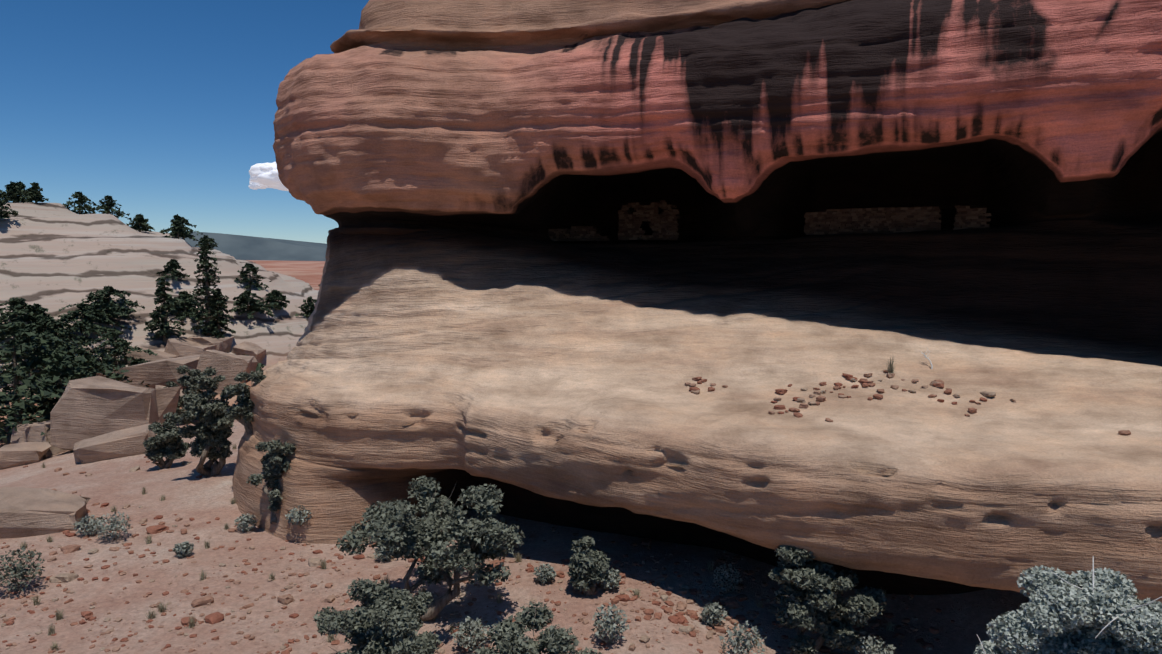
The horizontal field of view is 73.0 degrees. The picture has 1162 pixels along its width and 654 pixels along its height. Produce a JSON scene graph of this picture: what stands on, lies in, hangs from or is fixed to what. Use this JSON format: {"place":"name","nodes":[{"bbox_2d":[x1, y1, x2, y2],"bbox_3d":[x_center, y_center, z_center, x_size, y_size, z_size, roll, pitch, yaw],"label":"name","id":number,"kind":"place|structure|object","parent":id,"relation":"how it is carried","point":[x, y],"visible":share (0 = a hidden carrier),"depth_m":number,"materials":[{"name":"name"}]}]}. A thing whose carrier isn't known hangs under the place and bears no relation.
{"place":"outdoors","nodes":[
{"label":"outdoors","id":0,"kind":"place"},
{"bbox_2d":[0,202,318,447],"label":"terrain","id":1,"kind":"structure","parent":0,"point":[55,258],"depth_m":136.70,"materials":[{"name":"beige stone"}]},
{"bbox_2d":[0,196,18,218],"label":"pine tree","id":2,"kind":"object","parent":1,"relation":"on","point":[4,213],"visible":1,"depth_m":139.41,"materials":[{"name":"green plant"}]},
{"bbox_2d":[0,181,26,202],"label":"pine tree","id":3,"kind":"object","parent":1,"relation":"on","point":[11,188],"visible":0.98,"depth_m":155.47,"materials":[{"name":"green plant"}]},
{"bbox_2d":[5,181,33,202],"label":"pine tree","id":4,"kind":"object","parent":1,"relation":"on","point":[21,184],"visible":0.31,"depth_m":161.90,"materials":[{"name":"green plant"}]},
{"bbox_2d":[0,297,67,338],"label":"pine tree","id":5,"kind":"object","parent":1,"relation":"on","point":[17,306],"visible":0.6,"depth_m":112.82,"materials":[{"name":"green plant"}]},
{"bbox_2d":[20,182,48,202],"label":"pine tree","id":6,"kind":"object","parent":1,"relation":"on","point":[34,193],"visible":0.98,"depth_m":154.86,"materials":[{"name":"green plant"}]},
{"bbox_2d":[0,338,73,384],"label":"pine tree","id":7,"kind":"object","parent":1,"relation":"on","point":[22,357],"visible":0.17,"depth_m":108.23,"materials":[{"name":"green plant"}]},
{"bbox_2d":[23,303,53,326],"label":"pine tree","id":8,"kind":"object","parent":1,"relation":"on","point":[40,309],"visible":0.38,"depth_m":115.72,"materials":[{"name":"green plant"}]},
{"bbox_2d":[0,317,97,358],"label":"pine tree","id":9,"kind":"object","parent":1,"relation":"on","point":[55,329],"visible":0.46,"depth_m":113.08,"materials":[{"name":"green plant"}]},
{"bbox_2d":[0,322,98,443],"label":"pine tree","id":10,"kind":"object","parent":1,"relation":"on","point":[21,330],"visible":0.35,"depth_m":62.92,"materials":[{"name":"green plant"}]},
{"bbox_2d":[0,340,150,440],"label":"pine tree","id":11,"kind":"object","parent":1,"relation":"on","point":[60,352],"visible":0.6,"depth_m":63.37,"materials":[{"name":"green plant"}]},
{"bbox_2d":[63,191,98,213],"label":"pine tree","id":12,"kind":"object","parent":1,"relation":"on","point":[81,198],"visible":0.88,"depth_m":165.67,"materials":[{"name":"green plant"}]},
{"bbox_2d":[57,303,131,336],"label":"pine tree","id":13,"kind":"object","parent":1,"relation":"on","point":[90,315],"visible":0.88,"depth_m":118.34,"materials":[{"name":"green plant"}]},
{"bbox_2d":[59,285,144,321],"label":"pine tree","id":14,"kind":"object","parent":1,"relation":"on","point":[111,307],"visible":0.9,"depth_m":122.73,"materials":[{"name":"green plant"}]},
{"bbox_2d":[65,332,156,385],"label":"pine tree","id":15,"kind":"object","parent":1,"relation":"on","point":[119,345],"visible":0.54,"depth_m":114.11,"materials":[{"name":"green plant"}]},
{"bbox_2d":[92,195,131,219],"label":"pine tree","id":16,"kind":"object","parent":1,"relation":"on","point":[110,202],"visible":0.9,"depth_m":171.98,"materials":[{"name":"green plant"}]},
{"bbox_2d":[128,358,145,365],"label":"pine tree","id":17,"kind":"object","parent":1,"relation":"on","point":[138,361],"visible":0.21,"depth_m":114.54,"materials":[{"name":"green plant"}]},
{"bbox_2d":[126,214,154,231],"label":"pine tree","id":18,"kind":"object","parent":1,"relation":"on","point":[139,223],"visible":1,"depth_m":157.91,"materials":[{"name":"green plant"}]},
{"bbox_2d":[127,347,177,365],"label":"boulder","id":19,"kind":"object","parent":1,"relation":"on","point":[160,355],"visible":0.29,"depth_m":117.58,"materials":[{"name":"stone"}]},
{"bbox_2d":[96,351,222,389],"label":"boulder","id":20,"kind":"object","parent":1,"relation":"on","point":[162,372],"visible":0.35,"depth_m":75.22,"materials":[{"name":"stone"}]},
{"bbox_2d":[143,277,185,343],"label":"pine tree","id":21,"kind":"object","parent":1,"relation":"on","point":[156,321],"visible":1,"depth_m":122.77,"materials":[{"name":"green plant"}]},
{"bbox_2d":[155,385,184,399],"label":"boulder","id":22,"kind":"object","parent":1,"relation":"on","point":[160,386],"visible":0.04,"depth_m":73.46,"materials":[{"name":"stone"}]},
{"bbox_2d":[155,259,189,280],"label":"pine tree","id":23,"kind":"object","parent":1,"relation":"on","point":[172,266],"visible":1,"depth_m":137.51,"materials":[{"name":"green plant"}]},
{"bbox_2d":[159,214,198,240],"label":"pine tree","id":24,"kind":"object","parent":1,"relation":"on","point":[177,221],"visible":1,"depth_m":155.89,"materials":[{"name":"green plant"}]},
{"bbox_2d":[164,217,202,240],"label":"pine tree","id":25,"kind":"object","parent":1,"relation":"on","point":[187,223],"visible":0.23,"depth_m":164.76,"materials":[{"name":"green plant"}]},
{"bbox_2d":[166,291,204,320],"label":"pine tree","id":26,"kind":"object","parent":1,"relation":"on","point":[184,298],"visible":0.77,"depth_m":130.69,"materials":[{"name":"green plant"}]},
{"bbox_2d":[164,337,216,356],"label":"boulder","id":27,"kind":"object","parent":1,"relation":"on","point":[181,346],"visible":0.4,"depth_m":122.11,"materials":[{"name":"stone"}]},
{"bbox_2d":[163,365,218,420],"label":"juniper tree","id":28,"kind":"object","parent":1,"relation":"on","point":[188,383],"visible":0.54,"depth_m":62.62,"materials":[{"name":"green plant"}]},
{"bbox_2d":[195,235,217,249],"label":"pine tree","id":29,"kind":"object","parent":1,"relation":"on","point":[210,241],"visible":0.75,"depth_m":168.86,"materials":[{"name":"green plant"}]},
{"bbox_2d":[189,241,229,335],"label":"pine tree","id":30,"kind":"object","parent":1,"relation":"on","point":[205,270],"visible":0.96,"depth_m":126.82,"materials":[{"name":"green plant"}]},
{"bbox_2d":[187,332,233,352],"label":"boulder","id":31,"kind":"object","parent":1,"relation":"on","point":[224,344],"visible":0.44,"depth_m":126.45,"materials":[{"name":"stone"}]},
{"bbox_2d":[204,288,235,337],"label":"pine tree","id":32,"kind":"object","parent":1,"relation":"on","point":[221,302],"visible":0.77,"depth_m":128.25,"materials":[{"name":"green plant"}]},
{"bbox_2d":[197,350,257,394],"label":"boulder","id":33,"kind":"object","parent":1,"relation":"on","point":[229,367],"visible":0.46,"depth_m":73.57,"materials":[{"name":"stone"}]},
{"bbox_2d":[232,341,265,362],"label":"boulder","id":34,"kind":"object","parent":1,"relation":"on","point":[257,352],"visible":0.5,"depth_m":129.17,"materials":[{"name":"stone"}]},
{"bbox_2d":[229,290,274,318],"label":"pine tree","id":35,"kind":"object","parent":1,"relation":"on","point":[243,300],"visible":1,"depth_m":137.36,"materials":[{"name":"green plant"}]},
{"bbox_2d":[234,263,270,290],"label":"pine tree","id":36,"kind":"object","parent":1,"relation":"on","point":[250,268],"visible":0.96,"depth_m":148.68,"materials":[{"name":"green plant"}]},
{"bbox_2d":[245,354,264,371],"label":"pine tree","id":37,"kind":"object","parent":1,"relation":"on","point":[259,366],"visible":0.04,"depth_m":96.88,"materials":[{"name":"green plant"}]},
{"bbox_2d":[259,289,289,310],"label":"pine tree","id":38,"kind":"object","parent":1,"relation":"on","point":[273,297],"visible":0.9,"depth_m":143.77,"materials":[{"name":"green plant"}]},
{"bbox_2d":[295,296,316,316],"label":"pine tree","id":39,"kind":"object","parent":1,"relation":"on","point":[304,307],"visible":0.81,"depth_m":147.93,"materials":[{"name":"green plant"}]},
{"bbox_2d":[0,0,368,243],"label":"sky","id":40,"kind":"structure","parent":0,"point":[164,109],"materials":[{"name":"blue"}]},
{"bbox_2d":[181,232,326,260],"bbox_3d":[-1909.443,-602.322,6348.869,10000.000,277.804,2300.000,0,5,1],"label":"distant mesa","id":41,"kind":"structure","parent":0,"point":[239,247],"depth_m":5518.88,"materials":[{"name":"grey stone"}]},
{"bbox_2d":[248,162,288,190],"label":"cloud","id":42,"kind":"structure","parent":0,"point":[263,175],"depth_m":3125.72,"materials":[{"name":"white"}]},
{"bbox_2d":[246,260,324,289],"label":"desert plain","id":43,"kind":"structure","parent":0,"point":[310,273],"depth_m":460.75,"materials":[{"name":"sand"}]},
{"bbox_2d":[0,420,1028,653],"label":"terrain","id":44,"kind":"structure","parent":0,"point":[203,500],"depth_m":26.54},
{"bbox_2d":[0,546,44,591],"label":"sage bush","id":45,"kind":"object","parent":44,"relation":"on","point":[19,571],"visible":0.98,"depth_m":26.86,"materials":[{"name":"green plant"}]},
{"bbox_2d":[18,541,27,548],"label":"grass tuft","id":46,"kind":"object","parent":44,"relation":"on","point":[24,544],"visible":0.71,"depth_m":30.74,"materials":[{"name":"plant"}]},
{"bbox_2d":[0,442,50,468],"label":"boulder","id":47,"kind":"object","parent":44,"relation":"on","point":[18,454],"visible":0.77,"depth_m":54.28,"materials":[{"name":"stone"}]},
{"bbox_2d":[31,595,40,605],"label":"grass tuft","id":48,"kind":"object","parent":44,"relation":"on","point":[36,601],"visible":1,"depth_m":25.98,"materials":[{"name":"green plant"}]},
{"bbox_2d":[10,420,67,455],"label":"boulder","id":49,"kind":"object","parent":44,"relation":"on","point":[29,432],"visible":0.29,"depth_m":57.40,"materials":[{"name":"stone"}]},
{"bbox_2d":[0,487,89,538],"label":"boulder","id":50,"kind":"object","parent":44,"relation":"on","point":[26,512],"visible":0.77,"depth_m":32.82,"materials":[{"name":"stone"}]},
{"bbox_2d":[47,622,54,635],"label":"grass tuft","id":51,"kind":"object","parent":44,"relation":"on","point":[51,630],"visible":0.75,"depth_m":23.73,"materials":[{"name":"green plant"}]},
{"bbox_2d":[47,640,63,650],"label":"grass tuft","id":52,"kind":"object","parent":44,"relation":"on","point":[54,646],"visible":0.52,"depth_m":22.79,"materials":[{"name":"plant"}]},
{"bbox_2d":[55,607,63,620],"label":"grass tuft","id":53,"kind":"object","parent":44,"relation":"on","point":[59,616],"depth_m":24.84,"materials":[{"name":"green plant"}]},
{"bbox_2d":[72,515,102,535],"bbox_3d":[-20.271,8.202,32.301,1.154,0.895,1.170,0,5,1],"label":"sagebrush","id":54,"kind":"object","parent":44,"relation":"on","point":[88,526],"visible":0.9,"depth_m":32.14,"materials":[{"name":"green plant"}]},
{"bbox_2d":[92,511,130,540],"bbox_3d":[-18.919,8.098,31.709,1.420,1.162,1.469,0,5,1],"label":"sage bush","id":55,"kind":"object","parent":44,"relation":"on","point":[112,525],"visible":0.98,"depth_m":31.58,"materials":[{"name":"green plant"}]},
{"bbox_2d":[73,424,155,463],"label":"boulder","id":56,"kind":"object","parent":44,"relation":"on","point":[117,444],"visible":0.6,"depth_m":50.48,"materials":[{"name":"stone"}]},
{"bbox_2d":[50,376,180,450],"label":"boulder","id":57,"kind":"object","parent":44,"relation":"on","point":[85,408],"visible":0.62,"depth_m":55.90,"materials":[{"name":"stone"}]},
{"bbox_2d":[141,486,146,494],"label":"grass tuft","id":58,"kind":"object","parent":44,"relation":"on","point":[144,492],"visible":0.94,"depth_m":38.26,"materials":[{"name":"plant"}]},
{"bbox_2d":[142,534,152,544],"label":"grass tuft","id":59,"kind":"object","parent":44,"relation":"on","point":[149,540],"depth_m":31.35,"materials":[{"name":"plant"}]},
{"bbox_2d":[145,609,156,618],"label":"grass tuft","id":60,"kind":"object","parent":44,"relation":"on","point":[151,616],"visible":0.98,"depth_m":24.68,"materials":[{"name":"green plant"}]},
{"bbox_2d":[155,600,167,612],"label":"grass tuft","id":61,"kind":"object","parent":44,"relation":"on","point":[160,608],"visible":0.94,"depth_m":25.14,"materials":[{"name":"green plant"}]},
{"bbox_2d":[142,421,189,468],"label":"juniper tree","id":62,"kind":"object","parent":44,"relation":"on","point":[166,440],"visible":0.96,"depth_m":44.43,"materials":[{"name":"green plant"}]},
{"bbox_2d":[173,541,193,556],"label":"sage bush","id":63,"kind":"object","parent":44,"relation":"on","point":[182,549],"visible":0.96,"depth_m":29.95,"materials":[{"name":"green plant"}]},
{"bbox_2d":[187,614,197,628],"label":"grass tuft","id":64,"kind":"object","parent":44,"relation":"on","point":[191,623],"depth_m":24.02,"materials":[{"name":"green plant"}]},
{"bbox_2d":[163,366,236,476],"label":"juniper tree","id":65,"kind":"object","parent":44,"relation":"on","point":[210,429],"visible":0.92,"depth_m":40.44,"materials":[{"name":"green plant"}]},
{"bbox_2d":[199,570,206,580],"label":"grass tuft","id":66,"kind":"object","parent":44,"relation":"on","point":[202,576],"visible":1,"depth_m":27.77,"materials":[{"name":"plant"}]},
{"bbox_2d":[203,540,209,548],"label":"grass tuft","id":67,"kind":"object","parent":44,"relation":"on","point":[207,545],"visible":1,"depth_m":31.02,"materials":[{"name":"plant"}]},
{"bbox_2d":[234,513,257,531],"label":"sage bush","id":68,"kind":"object","parent":44,"relation":"on","point":[245,522],"visible":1,"depth_m":32.93,"materials":[{"name":"green plant"}]},
{"bbox_2d":[320,556,326,569],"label":"grass tuft","id":69,"kind":"object","parent":44,"relation":"on","point":[323,565],"visible":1,"depth_m":28.66,"materials":[{"name":"plant"}]},
{"bbox_2d":[323,634,337,642],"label":"grass tuft","id":70,"kind":"object","parent":44,"relation":"on","point":[330,638],"visible":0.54,"depth_m":23.05,"materials":[{"name":"green plant"}]},
{"bbox_2d":[313,578,441,653],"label":"juniper tree","id":71,"kind":"object","parent":44,"relation":"on","point":[383,619],"visible":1,"depth_m":19.41,"materials":[{"name":"green plant"}]},
{"bbox_2d":[373,547,392,561],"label":"sage bush","id":72,"kind":"object","parent":44,"relation":"on","point":[382,558],"visible":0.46,"depth_m":29.33,"materials":[{"name":"green plant"}]},
{"bbox_2d":[381,574,389,583],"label":"grass tuft","id":73,"kind":"object","parent":44,"relation":"on","point":[387,581],"visible":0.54,"depth_m":27.08,"materials":[{"name":"green plant"}]},
{"bbox_2d":[336,476,524,620],"bbox_3d":[-4.319,6.882,24.456,5.396,4.610,6.180,0,5,1],"label":"juniper tree","id":74,"kind":"object","parent":44,"relation":"on","point":[408,535],"visible":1,"depth_m":23.29,"materials":[{"name":"green plant"}]},
{"bbox_2d":[448,624,455,632],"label":"grass tuft","id":75,"kind":"object","parent":44,"relation":"on","point":[451,628],"visible":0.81,"depth_m":23.22,"materials":[{"name":"green plant"}]},
{"bbox_2d":[452,616,490,650],"bbox_3d":[-3.122,8.768,22.377,1.133,0.941,1.057,0,5,1],"label":"sage bush","id":76,"kind":"object","parent":44,"relation":"on","point":[476,632],"visible":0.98,"depth_m":22.24,"materials":[{"name":"green plant"}]},
{"bbox_2d":[0,456,954,653],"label":"rubble rocks","id":77,"kind":"object","parent":44,"relation":"on","point":[686,627],"visible":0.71,"depth_m":25.27,"materials":[{"name":"brown stone"}]},
{"bbox_2d":[495,591,503,603],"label":"grass tuft","id":78,"kind":"object","parent":44,"relation":"on","point":[498,598],"visible":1,"depth_m":24.45,"materials":[{"name":"green plant"}]},
{"bbox_2d":[513,552,521,562],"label":"grass tuft","id":79,"kind":"object","parent":44,"relation":"on","point":[518,559],"depth_m":27.95,"materials":[{"name":"plant"}]},
{"bbox_2d":[472,601,601,653],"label":"juniper tree","id":80,"kind":"object","parent":44,"relation":"on","point":[507,635],"visible":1,"depth_m":19.06,"materials":[{"name":"green plant"}]},
{"bbox_2d":[533,563,555,583],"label":"sage bush","id":81,"kind":"object","parent":44,"relation":"on","point":[545,574],"visible":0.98,"depth_m":25.60,"materials":[{"name":"green plant"}]},
{"bbox_2d":[566,535,610,595],"bbox_3d":[0.243,7.645,24.938,1.416,1.964,1.410,0,5,1],"label":"juniper tree","id":82,"kind":"object","parent":44,"relation":"on","point":[588,568],"visible":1,"depth_m":24.62,"materials":[{"name":"green plant"}]},
{"bbox_2d":[598,568,620,589],"bbox_3d":[0.869,8.094,25.161,0.846,0.731,0.877,0,5,1],"label":"shrub","id":83,"kind":"object","parent":44,"relation":"on","point":[611,580],"visible":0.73,"depth_m":24.99,"materials":[{"name":"green plant"}]},
{"bbox_2d":[591,603,629,643],"bbox_3d":[0.814,8.357,22.020,1.073,1.232,1.044,3,6,36],"label":"sage bush","id":84,"kind":"object","parent":44,"relation":"on","point":[610,624],"visible":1,"depth_m":21.90,"materials":[{"name":"green plant"}]},
{"bbox_2d":[632,588,641,597],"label":"grass tuft","id":85,"kind":"object","parent":44,"relation":"on","point":[637,591],"visible":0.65,"depth_m":24.75,"materials":[{"name":"plant"}]},
{"bbox_2d":[699,602,727,625],"bbox_3d":[3.981,8.652,23.634,0.827,0.726,0.839,4,6,39],"label":"sage bush","id":86,"kind":"object","parent":44,"relation":"on","point":[711,615],"visible":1,"depth_m":23.50,"materials":[{"name":"green plant"}]},
{"bbox_2d":[713,563,742,591],"bbox_3d":[4.816,8.278,25.841,1.013,1.031,0.979,0,5,1],"label":"sage bush","id":87,"kind":"object","parent":44,"relation":"on","point":[727,580],"visible":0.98,"depth_m":25.70,"materials":[{"name":"green plant"}]},
{"bbox_2d":[719,620,766,653],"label":"sage bush","id":88,"kind":"object","parent":44,"relation":"on","point":[745,644],"visible":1,"depth_m":21.20,"materials":[{"name":"green plant"}]},
{"bbox_2d":[768,545,886,653],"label":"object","id":89,"kind":"object","parent":44,"relation":"on","point":[808,598],"visible":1,"depth_m":21.98,"materials":[{"name":"green plant"}]},
{"bbox_2d":[855,635,896,653],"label":"sage bush","id":90,"kind":"object","parent":44,"relation":"on","point":[872,645],"visible":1,"depth_m":21.74,"materials":[{"name":"green plant"}]},
{"bbox_2d":[974,565,1161,653],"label":"foliage","id":91,"kind":"object","parent":44,"relation":"on","point":[1055,612],"visible":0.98,"depth_m":14.88,"materials":[{"name":"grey plant"}]},
{"bbox_2d":[977,556,1161,653],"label":"bare branches","id":92,"kind":"object","parent":44,"relation":"on","point":[1064,645],"visible":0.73,"depth_m":15.00,"materials":[{"name":"grey wood"}]},
{"bbox_2d":[232,0,1161,603],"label":"sandstone cliff","id":93,"kind":"structure","parent":0,"point":[446,164],"depth_m":31.68,"materials":[{"name":"beige stone"}]},
{"bbox_2d":[223,370,265,434],"bbox_3d":[-15.715,3.609,37.071,2.299,3.153,1.768,-4,6,-36],"label":"juniper","id":94,"kind":"object","parent":93,"relation":"on","point":[240,411],"visible":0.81,"depth_m":36.63,"materials":[{"name":"green plant"}]},
{"bbox_2d":[246,439,295,523],"bbox_3d":[-12.675,6.387,32.578,1.819,3.677,1.772,2,5,18],"label":"juniper tree","id":95,"kind":"object","parent":93,"relation":"on","point":[274,467],"visible":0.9,"depth_m":32.32,"materials":[{"name":"green plant"}]},
{"bbox_2d":[285,505,310,526],"bbox_3d":[-11.359,7.631,31.708,1.168,0.930,1.103,0,5,1],"label":"sage bush","id":96,"kind":"object","parent":93,"relation":"on","point":[298,516],"visible":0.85,"depth_m":31.51,"materials":[{"name":"green plant"}]},
{"bbox_2d":[548,226,609,240],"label":"stone wall","id":97,"kind":"structure","parent":93,"relation":"on","point":[576,233],"depth_m":41.86,"materials":[{"name":"stone"}]},
{"bbox_2d":[618,205,629,240],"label":"tower alcove masonry","id":98,"kind":"structure","parent":93,"relation":"on","point":[623,236],"depth_m":41.96,"materials":[{"name":"stone"}]},
{"bbox_2d":[618,200,679,240],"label":"stone wall","id":99,"kind":"structure","parent":93,"relation":"on","point":[662,229],"depth_m":41.62,"materials":[{"name":"stone"}]},
{"bbox_2d":[667,205,677,240],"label":"tower alcove masonry","id":100,"kind":"structure","parent":93,"relation":"on","point":[672,221],"depth_m":41.50,"materials":[{"name":"stone"}]},
{"bbox_2d":[886,357,894,372],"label":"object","id":101,"kind":"object","parent":93,"relation":"on","point":[890,369],"visible":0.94,"depth_m":28.57,"materials":[{"name":"green plant"}]},
{"bbox_2d":[804,205,990,234],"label":"stone wall","id":102,"kind":"structure","parent":93,"relation":"on","point":[831,221],"depth_m":37.40,"materials":[{"name":"stone"}]},
{"bbox_2d":[685,370,1130,434],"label":"scattered stones","id":103,"kind":"object","parent":93,"relation":"on","point":[865,382],"visible":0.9,"depth_m":27.33,"materials":[{"name":"brown stone"}]},
{"bbox_2d":[922,350,932,368],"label":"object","id":104,"kind":"object","parent":93,"relation":"on","point":[928,358],"visible":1,"depth_m":28.98,"materials":[{"name":"grey wood"}]}
]}

